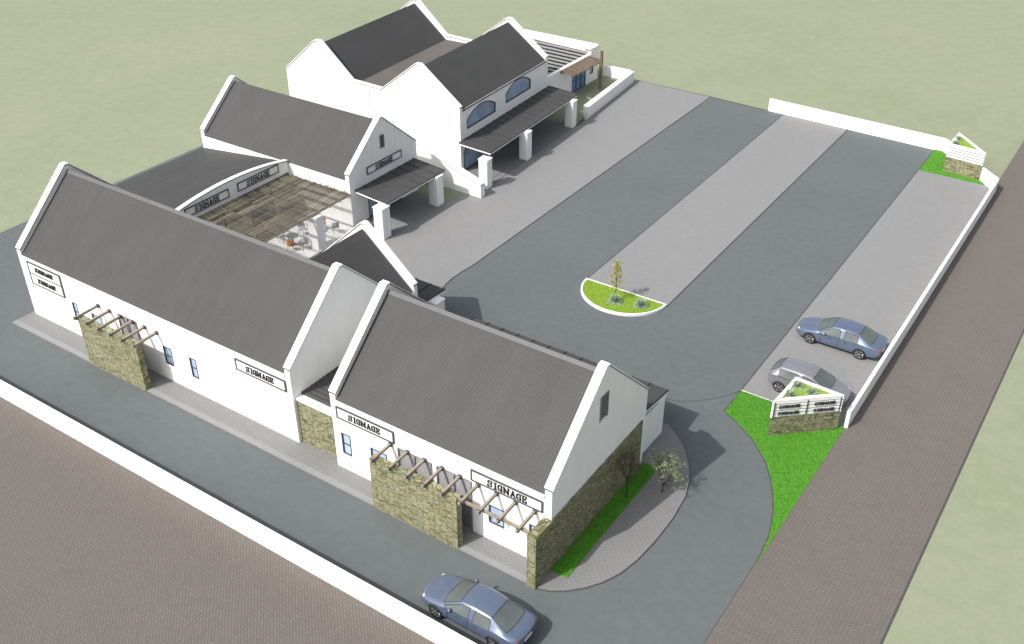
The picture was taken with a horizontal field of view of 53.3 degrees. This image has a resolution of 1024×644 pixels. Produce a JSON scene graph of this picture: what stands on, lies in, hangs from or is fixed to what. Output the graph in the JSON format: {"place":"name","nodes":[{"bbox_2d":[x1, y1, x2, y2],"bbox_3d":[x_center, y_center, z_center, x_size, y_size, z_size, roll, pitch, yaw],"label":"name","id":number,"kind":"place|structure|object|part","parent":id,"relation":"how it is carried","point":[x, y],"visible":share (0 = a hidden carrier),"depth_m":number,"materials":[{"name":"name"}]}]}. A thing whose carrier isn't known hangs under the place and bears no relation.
{"place":"outdoors","nodes":[
{"label":"outdoors","id":0,"kind":"place"},
{"bbox_2d":[0,397,434,643],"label":"brown pavement","id":1,"kind":"structure","parent":0,"point":[96,547],"depth_m":44.41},
{"bbox_2d":[17,311,526,575],"bbox_3d":[-11.733,3.397,56.031,36.800,0.250,9.600,20,38,28],"label":"walkway front","id":2,"kind":"object","parent":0,"point":[313,457],"visible":0.21,"depth_m":51.99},
{"bbox_2d":[78,315,150,391],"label":"stone wall","id":3,"kind":"structure","parent":2,"relation":"on","point":[123,360],"depth_m":55.45,"materials":[{"name":"beige stone"}]},
{"bbox_2d":[73,304,157,347],"bbox_3d":[-21.466,0.188,55.192,5.045,0.215,1.643,20,38,28],"label":"pergola","id":4,"kind":"object","parent":3,"relation":"on","point":[154,333],"visible":1,"depth_m":55.12,"materials":[{"name":"wood"}]},
{"bbox_2d":[15,161,445,442],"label":"shop building","id":5,"kind":"structure","parent":2,"relation":"on","point":[209,302],"depth_m":54.11,"materials":[{"name":"white paint"}]},
{"bbox_2d":[26,261,65,297],"bbox_3d":[-26.932,-2.463,58.978,3.050,1.510,0.081,20,38,28],"label":"wall sign","id":6,"kind":"object","parent":5,"relation":"attached to","point":[48,280],"visible":1,"depth_m":58.93,"materials":[{"name":"white paint"}]},
{"bbox_2d":[72,302,78,319],"bbox_3d":[-25.035,-0.593,58.781,0.436,1.240,0.100,20,38,28],"label":"window","id":7,"kind":"structure","parent":5,"relation":"in","point":[74,305],"depth_m":58.71,"materials":[{"name":"blue glass"}]},
{"bbox_2d":[91,313,102,323],"bbox_3d":[-23.433,0.052,57.917,0.876,1.100,0.100,20,38,28],"label":"window","id":8,"kind":"structure","parent":5,"relation":"in","point":[99,320],"depth_m":57.83,"materials":[{"name":"blue glass"}]},
{"bbox_2d":[162,345,174,366],"bbox_3d":[-18.503,1.817,55.113,0.656,1.160,0.100,20,38,28],"label":"window","id":9,"kind":"structure","parent":5,"relation":"in","point":[167,351],"depth_m":55.17,"materials":[{"name":"blue glass"}]},
{"bbox_2d":[189,357,199,379],"bbox_3d":[-16.835,2.441,54.181,0.516,1.270,0.100,20,38,28],"label":"window","id":10,"kind":"structure","parent":5,"relation":"in","point":[193,364],"depth_m":54.20,"materials":[{"name":"blue glass"}]},
{"bbox_2d":[234,358,286,391],"bbox_3d":[-12.510,2.629,50.730,3.500,0.690,0.081,20,38,28],"label":"wall sign","id":11,"kind":"object","parent":5,"relation":"attached to","point":[261,375],"visible":1,"depth_m":50.67,"materials":[{"name":"white paint"}]},
{"bbox_2d":[296,365,339,457],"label":"link building","id":12,"kind":"structure","parent":2,"relation":"on","point":[315,414],"depth_m":50.43,"materials":[{"name":"stone"}]},
{"bbox_2d":[369,454,462,548],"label":"stone wall","id":13,"kind":"structure","parent":2,"relation":"on","point":[427,509],"depth_m":45.70,"materials":[{"name":"beige stone"}]},
{"bbox_2d":[369,442,536,533],"bbox_3d":[-2.552,7.219,44.481,8.375,0.320,1.474,20,38,28],"label":"pergola","id":14,"kind":"object","parent":13,"relation":"on","point":[519,528],"visible":1,"depth_m":44.01,"materials":[{"name":"wood"}]},
{"bbox_2d":[246,207,353,258],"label":"courtyard floor","id":15,"kind":"structure","parent":0,"point":[333,235],"depth_m":69.92,"materials":[{"name":"white tile"}]},
{"bbox_2d":[197,172,350,242],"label":"courtyard pergola","id":16,"kind":"object","parent":15,"relation":"on","point":[267,213],"visible":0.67,"depth_m":67.78,"materials":[{"name":"brown wood"}]},
{"bbox_2d":[286,240,295,250],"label":"cafe chair","id":17,"kind":"object","parent":15,"relation":"on","point":[290,243],"visible":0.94,"depth_m":67.83,"materials":[{"name":"orange plastic"}]},
{"bbox_2d":[286,232,297,246],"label":"cafe table","id":18,"kind":"object","parent":15,"relation":"on","point":[292,235],"visible":0.76,"depth_m":68.59,"materials":[{"name":"metal"}]},
{"bbox_2d":[298,222,306,234],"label":"cafe chair","id":19,"kind":"object","parent":15,"relation":"on","point":[303,225],"visible":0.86,"depth_m":69.99,"materials":[{"name":"grey"}]},
{"bbox_2d":[300,237,309,250],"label":"cafe chair","id":20,"kind":"object","parent":15,"relation":"on","point":[304,241],"visible":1,"depth_m":68.08,"materials":[{"name":"grey"}]},
{"bbox_2d":[307,212,326,250],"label":"courtyard pillar","id":21,"kind":"structure","parent":15,"relation":"on","point":[316,229],"depth_m":67.86,"materials":[{"name":"white paint"}]},
{"bbox_2d":[332,221,339,230],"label":"cafe chair","id":22,"kind":"object","parent":15,"relation":"on","point":[335,225],"visible":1,"depth_m":70.00,"materials":[{"name":"grey"}]},
{"bbox_2d":[354,192,445,237],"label":"entrance floor","id":23,"kind":"structure","parent":0,"point":[409,209],"depth_m":73.35,"materials":[{"name":"grey concrete"}]},
{"bbox_2d":[416,185,461,201],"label":"ground","id":24,"kind":"structure","parent":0,"point":[449,194],"depth_m":75.86,"materials":[{"name":"green plant"}]},
{"bbox_2d":[0,97,932,643],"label":"road","id":25,"kind":"structure","parent":0,"point":[724,321],"depth_m":57.07,"materials":[{"name":"grey asphalt"}]},
{"bbox_2d":[12,320,526,583],"bbox_3d":[-14.508,5.638,52.584,36.780,0.254,0.319,20,38,28],"label":"kerb strip","id":26,"kind":"object","parent":25,"relation":"on","point":[368,500],"visible":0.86,"depth_m":51.06,"materials":[{"name":"concrete"}]},
{"bbox_2d":[422,573,537,643],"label":"parked car","id":27,"kind":"object","parent":25,"relation":"on","point":[489,614],"visible":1,"depth_m":41.18,"materials":[{"name":"blue paint"}]},
{"bbox_3d":[-2.234,11.563,41.312,1.244,0.539,0.255,20,38,28],"label":"side window","id":28,"kind":"part","parent":27,"relation":"part of","materials":[{"name":"grey glass"}]},
{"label":"side window","id":29,"kind":"part","parent":27,"relation":"part of","materials":[{"name":"grey glass"}]},
{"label":"rear window","id":30,"kind":"part","parent":27,"relation":"part of","materials":[{"name":"grey glass"}]},
{"bbox_2d":[442,80,933,643],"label":"edging joints","id":31,"kind":"object","parent":25,"relation":"on","point":[684,288],"visible":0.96,"depth_m":66.13,"materials":[{"name":"grey concrete"}]},
{"bbox_2d":[309,80,708,287],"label":"parking bays","id":32,"kind":"object","parent":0,"point":[441,246],"visible":0.52,"depth_m":76.62,"materials":[{"name":"grey concrete"}]},
{"bbox_2d":[200,75,444,239],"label":"gabled building","id":33,"kind":"structure","parent":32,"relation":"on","point":[337,149],"depth_m":72.18,"materials":[{"name":"white paint"}]},
{"bbox_2d":[366,149,401,174],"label":"wall sign","id":34,"kind":"object","parent":33,"relation":"attached to","point":[383,162],"visible":1,"depth_m":71.78,"materials":[{"name":"white paint"}]},
{"bbox_2d":[286,0,577,188],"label":"double gabled hall","id":35,"kind":"structure","parent":32,"relation":"on","point":[414,68],"depth_m":80.98,"materials":[{"name":"white paint"}]},
{"bbox_2d":[464,147,488,169],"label":"window","id":36,"kind":"structure","parent":35,"relation":"in","point":[471,156],"depth_m":79.39,"materials":[{"name":"blue glass"}]},
{"bbox_2d":[467,100,495,128],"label":"arched window","id":37,"kind":"structure","parent":35,"relation":"in","point":[484,109],"depth_m":78.76,"materials":[{"name":"blue glass"}]},
{"bbox_2d":[506,77,530,102],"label":"arched window","id":38,"kind":"structure","parent":35,"relation":"in","point":[522,84],"depth_m":82.80,"materials":[{"name":"blue glass"}]},
{"bbox_2d":[410,135,484,197],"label":"boundary wall","id":39,"kind":"structure","parent":32,"relation":"on","point":[456,177],"depth_m":75.69,"materials":[{"name":"white paint"}]},
{"bbox_2d":[0,0,1023,232],"bbox_3d":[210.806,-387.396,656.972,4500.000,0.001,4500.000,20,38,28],"label":"ground","id":40,"kind":"structure","parent":0,"point":[112,91],"depth_m":102.03,"materials":[{"name":"green plant"}]},
{"bbox_2d":[0,145,203,322],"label":"back lane","id":41,"kind":"structure","parent":40,"relation":"on","point":[16,303],"depth_m":65.54,"materials":[{"name":"grey asphalt"}]},
{"bbox_2d":[115,147,292,232],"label":"building","id":42,"kind":"structure","parent":41,"relation":"on","point":[182,183],"depth_m":70.89,"materials":[{"name":"white paint"}]},
{"bbox_2d":[184,189,229,214],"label":"wall sign","id":43,"kind":"object","parent":42,"relation":"attached to","point":[208,202],"visible":0.98,"depth_m":66.88,"materials":[{"name":"white paint"}]},
{"bbox_2d":[210,213,225,224],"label":"door","id":44,"kind":"structure","parent":42,"relation":"in","point":[224,213],"depth_m":68.40,"materials":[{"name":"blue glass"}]},
{"bbox_2d":[237,164,278,191],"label":"wall sign","id":45,"kind":"object","parent":42,"relation":"attached to","point":[256,178],"visible":1,"depth_m":69.96,"materials":[{"name":"white paint"}]},
{"bbox_2d":[249,190,274,225],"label":"door","id":46,"kind":"structure","parent":42,"relation":"in","point":[270,190],"depth_m":71.33,"materials":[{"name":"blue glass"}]},
{"bbox_2d":[0,380,475,643],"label":"boundary wall","id":47,"kind":"structure","parent":40,"relation":"on","point":[418,622],"depth_m":45.84,"materials":[{"name":"white paint"}]},
{"bbox_2d":[545,74,617,126],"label":"yard rear","id":48,"kind":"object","parent":40,"relation":"on","point":[588,92],"visible":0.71,"depth_m":92.45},
{"bbox_2d":[524,29,598,91],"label":"flat roofed building","id":49,"kind":"structure","parent":48,"relation":"on","point":[562,53],"depth_m":94.45,"materials":[{"name":"white paint"}]},
{"bbox_2d":[572,71,585,91],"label":"door","id":50,"kind":"structure","parent":49,"relation":"in","point":[579,81],"depth_m":93.78,"materials":[{"name":"blue glass"}]},
{"bbox_2d":[560,49,603,89],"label":"porch pergola","id":51,"kind":"object","parent":48,"relation":"on","point":[580,67],"visible":1,"depth_m":92.02,"materials":[{"name":"brown wood"}]},
{"bbox_2d":[583,71,633,119],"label":"boundary wall","id":52,"kind":"structure","parent":40,"relation":"on","point":[599,101],"depth_m":91.01,"materials":[{"name":"white paint"}]},
{"bbox_2d":[602,65,630,78],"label":"boundary wall","id":53,"kind":"structure","parent":40,"relation":"on","point":[613,72],"depth_m":96.30,"materials":[{"name":"white paint"}]},
{"bbox_2d":[768,98,946,150],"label":"boundary wall","id":54,"kind":"structure","parent":40,"relation":"on","point":[924,140],"depth_m":85.36,"materials":[{"name":"white paint"}]},
{"bbox_2d":[844,178,998,427],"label":"boundary wall","id":55,"kind":"structure","parent":40,"relation":"on","point":[862,395],"depth_m":60.51,"materials":[{"name":"white paint"}]},
{"bbox_2d":[943,139,998,187],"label":"boundary wall","id":56,"kind":"structure","parent":40,"relation":"on","point":[987,178],"depth_m":76.89,"materials":[{"name":"white paint"}]},
{"bbox_2d":[467,119,565,177],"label":"entrance floor hall","id":57,"kind":"structure","parent":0,"point":[507,155],"depth_m":82.71,"materials":[{"name":"grey concrete"}]},
{"bbox_2d":[492,127,570,184],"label":"walkway","id":58,"kind":"structure","parent":0,"point":[509,169],"depth_m":81.94,"materials":[{"name":"grey concrete"}]},
{"bbox_2d":[537,423,689,590],"bbox_3d":[2.353,5.534,52.748,20.567,0.248,10.757,52,59,51],"label":"walkway corner","id":59,"kind":"object","parent":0,"point":[634,531],"visible":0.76,"depth_m":46.72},
{"bbox_2d":[328,280,668,556],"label":"shop building","id":60,"kind":"structure","parent":59,"relation":"on","point":[549,426],"depth_m":45.42,"materials":[{"name":"white paint"}]},
{"bbox_2d":[341,432,351,456],"bbox_3d":[-7.907,5.862,49.006,0.576,1.280,0.100,20,38,28],"label":"window","id":61,"kind":"structure","parent":60,"relation":"in","point":[346,441],"depth_m":49.05,"materials":[{"name":"blue glass"}]},
{"bbox_2d":[335,406,394,443],"bbox_3d":[-6.837,4.753,47.319,3.500,0.690,0.081,20,38,28],"label":"wall sign","id":62,"kind":"object","parent":60,"relation":"attached to","point":[368,426],"visible":1,"depth_m":47.27,"materials":[{"name":"white paint"}]},
{"bbox_2d":[370,447,386,458],"bbox_3d":[-6.222,6.492,48.065,0.996,1.150,0.100,20,38,28],"label":"window","id":63,"kind":"structure","parent":60,"relation":"in","point":[373,451],"depth_m":47.93,"materials":[{"name":"blue glass"}]},
{"bbox_2d":[488,504,503,528],"bbox_3d":[-0.665,8.541,44.943,0.826,1.060,0.100,20,38,28],"label":"window","id":64,"kind":"structure","parent":60,"relation":"in","point":[492,509],"depth_m":44.99,"materials":[{"name":"blue glass"}]},
{"bbox_2d":[470,469,542,512],"bbox_3d":[-0.255,7.207,43.639,3.720,0.630,0.081,20,38,28],"label":"wall sign","id":65,"kind":"object","parent":60,"relation":"attached to","point":[512,493],"visible":1,"depth_m":43.59,"materials":[{"name":"white paint"}]},
{"bbox_2d":[527,420,642,588],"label":"stone wall","id":66,"kind":"structure","parent":59,"relation":"on","point":[551,542],"depth_m":45.06,"materials":[{"name":"beige stone"}]},
{"bbox_2d":[551,462,657,577],"bbox_3d":[4.418,9.069,47.241,0.820,0.230,8.550,20,38,28],"label":"lawn strip","id":67,"kind":"object","parent":59,"relation":"on","point":[580,548],"visible":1,"depth_m":46.73,"materials":[{"name":"green plant"}]},
{"bbox_2d":[614,445,648,497],"bbox_3d":[5.343,7.073,47.512,1.562,2.842,1.976,-23,39,-31],"label":"bare tree","id":68,"kind":"object","parent":67,"relation":"on","point":[629,465],"visible":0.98,"depth_m":47.12,"materials":[{"name":"plant"}]},
{"bbox_2d":[649,447,687,491],"bbox_3d":[7.136,7.181,47.952,2.185,2.234,1.826,20,38,28],"label":"acacia tree","id":69,"kind":"object","parent":59,"relation":"on","point":[667,468],"visible":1,"depth_m":47.74,"materials":[{"name":"green plant"}]},
{"bbox_2d":[583,279,663,312],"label":"lawn island","id":70,"kind":"structure","parent":0,"point":[609,295],"depth_m":63.16,"materials":[{"name":"green plant"}]},
{"bbox_2d":[606,293,623,305],"bbox_3d":[6.361,-1.537,62.700,1.341,0.628,1.320,20,38,28],"label":"grass tuft","id":71,"kind":"object","parent":70,"relation":"on","point":[616,299],"visible":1,"depth_m":62.70,"materials":[{"name":"green plant"}]},
{"bbox_2d":[608,260,624,292],"bbox_3d":[6.382,-2.552,62.278,1.170,2.812,1.077,20,38,28],"label":"sapling","id":72,"kind":"object","parent":70,"relation":"on","point":[619,270],"visible":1,"depth_m":62.02,"materials":[{"name":"yellow plant"}]},
{"bbox_2d":[581,278,666,315],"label":"island kerb","id":73,"kind":"structure","parent":70,"relation":"on","point":[619,313],"depth_m":62.23,"materials":[{"name":"white concrete"}]},
{"bbox_2d":[632,297,648,308],"bbox_3d":[7.881,-1.242,62.276,1.186,0.596,1.245,20,38,28],"label":"grass tuft","id":74,"kind":"object","parent":70,"relation":"on","point":[641,302],"visible":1,"depth_m":62.32,"materials":[{"name":"green plant"}]},
{"bbox_2d":[589,114,846,304],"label":"parking bays","id":75,"kind":"object","parent":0,"point":[669,256],"visible":1,"depth_m":73.17,"materials":[{"name":"grey concrete"}]},
{"bbox_2d":[725,390,843,562],"bbox_3d":[11.618,7.240,50.096,5.710,0.180,11.410,20,38,28],"label":"lawn corner","id":76,"kind":"object","parent":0,"point":[793,458],"visible":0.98,"depth_m":51.11,"materials":[{"name":"green plant"}]},
{"bbox_2d":[767,377,843,435],"bbox_3d":[14.758,4.292,52.519,3.731,2.280,1.907,-4,33,-7],"label":"sign planter","id":77,"kind":"object","parent":76,"relation":"on","point":[801,411],"visible":1,"depth_m":51.73,"materials":[{"name":"stone"}]},
{"bbox_2d":[782,387,796,397],"bbox_3d":[14.003,3.506,51.379,0.900,0.422,0.942,20,38,28],"label":"grass tuft","id":78,"kind":"object","parent":77,"relation":"on","point":[789,393],"visible":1,"depth_m":51.41,"materials":[{"name":"green plant"}]},
{"bbox_2d":[790,379,805,390],"bbox_3d":[14.540,3.080,52.029,0.936,0.427,0.926,20,38,28],"label":"grass tuft","id":79,"kind":"object","parent":77,"relation":"on","point":[797,385],"visible":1,"depth_m":52.02,"materials":[{"name":"green plant"}]},
{"bbox_2d":[803,385,819,394],"bbox_3d":[15.122,3.398,51.530,0.959,0.438,0.805,-11,35,-16],"label":"grass tuft","id":80,"kind":"object","parent":77,"relation":"on","point":[811,391],"visible":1,"depth_m":51.56,"materials":[{"name":"green plant"}]},
{"bbox_2d":[705,141,1023,643],"bbox_3d":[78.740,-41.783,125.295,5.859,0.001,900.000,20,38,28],"label":"brown pavement","id":81,"kind":"structure","parent":0,"point":[837,562],"depth_m":50.17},
{"bbox_2d":[742,170,989,425],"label":"parking bays","id":82,"kind":"object","parent":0,"point":[880,280],"visible":0.71,"depth_m":65.82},
{"bbox_2d":[768,357,850,405],"bbox_3d":[16.005,3.172,54.849,4.305,1.517,2.060,20,38,28],"label":"parked car","id":83,"kind":"object","parent":82,"relation":"on","point":[783,373],"visible":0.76,"depth_m":54.57,"materials":[{"name":"silver metal"}]},
{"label":"rear window","id":84,"kind":"part","parent":83,"relation":"part of","materials":[{"name":"grey glass"}]},
{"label":"side window","id":85,"kind":"part","parent":83,"relation":"part of","materials":[{"name":"grey glass"}]},
{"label":"side window","id":86,"kind":"part","parent":83,"relation":"part of","materials":[{"name":"grey glass"}]},
{"bbox_2d":[796,317,887,358],"bbox_3d":[18.944,0.643,58.753,5.025,1.497,2.100,20,38,28],"label":"parked car","id":87,"kind":"object","parent":82,"relation":"on","point":[858,340],"visible":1,"depth_m":58.04,"materials":[{"name":"blue paint"}]},
{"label":"side window","id":88,"kind":"part","parent":87,"relation":"part of","materials":[{"name":"grey glass"}]},
{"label":"side window","id":89,"kind":"part","parent":87,"relation":"part of","materials":[{"name":"grey glass"}]},
{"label":"rear window","id":90,"kind":"part","parent":87,"relation":"part of","materials":[{"name":"grey glass"}]},
{"bbox_2d":[880,329,1023,643],"bbox_3d":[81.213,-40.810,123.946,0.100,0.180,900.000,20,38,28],"label":"pavement edge","id":91,"kind":"object","parent":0,"point":[932,530],"depth_m":48.07,"materials":[{"name":"grey concrete"}]},
{"bbox_2d":[919,150,984,184],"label":"lawn","id":92,"kind":"structure","parent":0,"point":[936,157],"depth_m":79.40,"materials":[{"name":"green plant"}]},
{"bbox_2d":[943,132,985,179],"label":"sign planter","id":93,"kind":"object","parent":92,"relation":"on","point":[965,157],"visible":0.85,"depth_m":77.82,"materials":[{"name":"stone"}]},
{"bbox_2d":[883,334,1023,643],"bbox_3d":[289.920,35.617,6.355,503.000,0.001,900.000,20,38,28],"label":"meadow","id":94,"kind":"structure","parent":0,"point":[966,585],"depth_m":45.36,"materials":[{"name":"green plant"}]}
]}

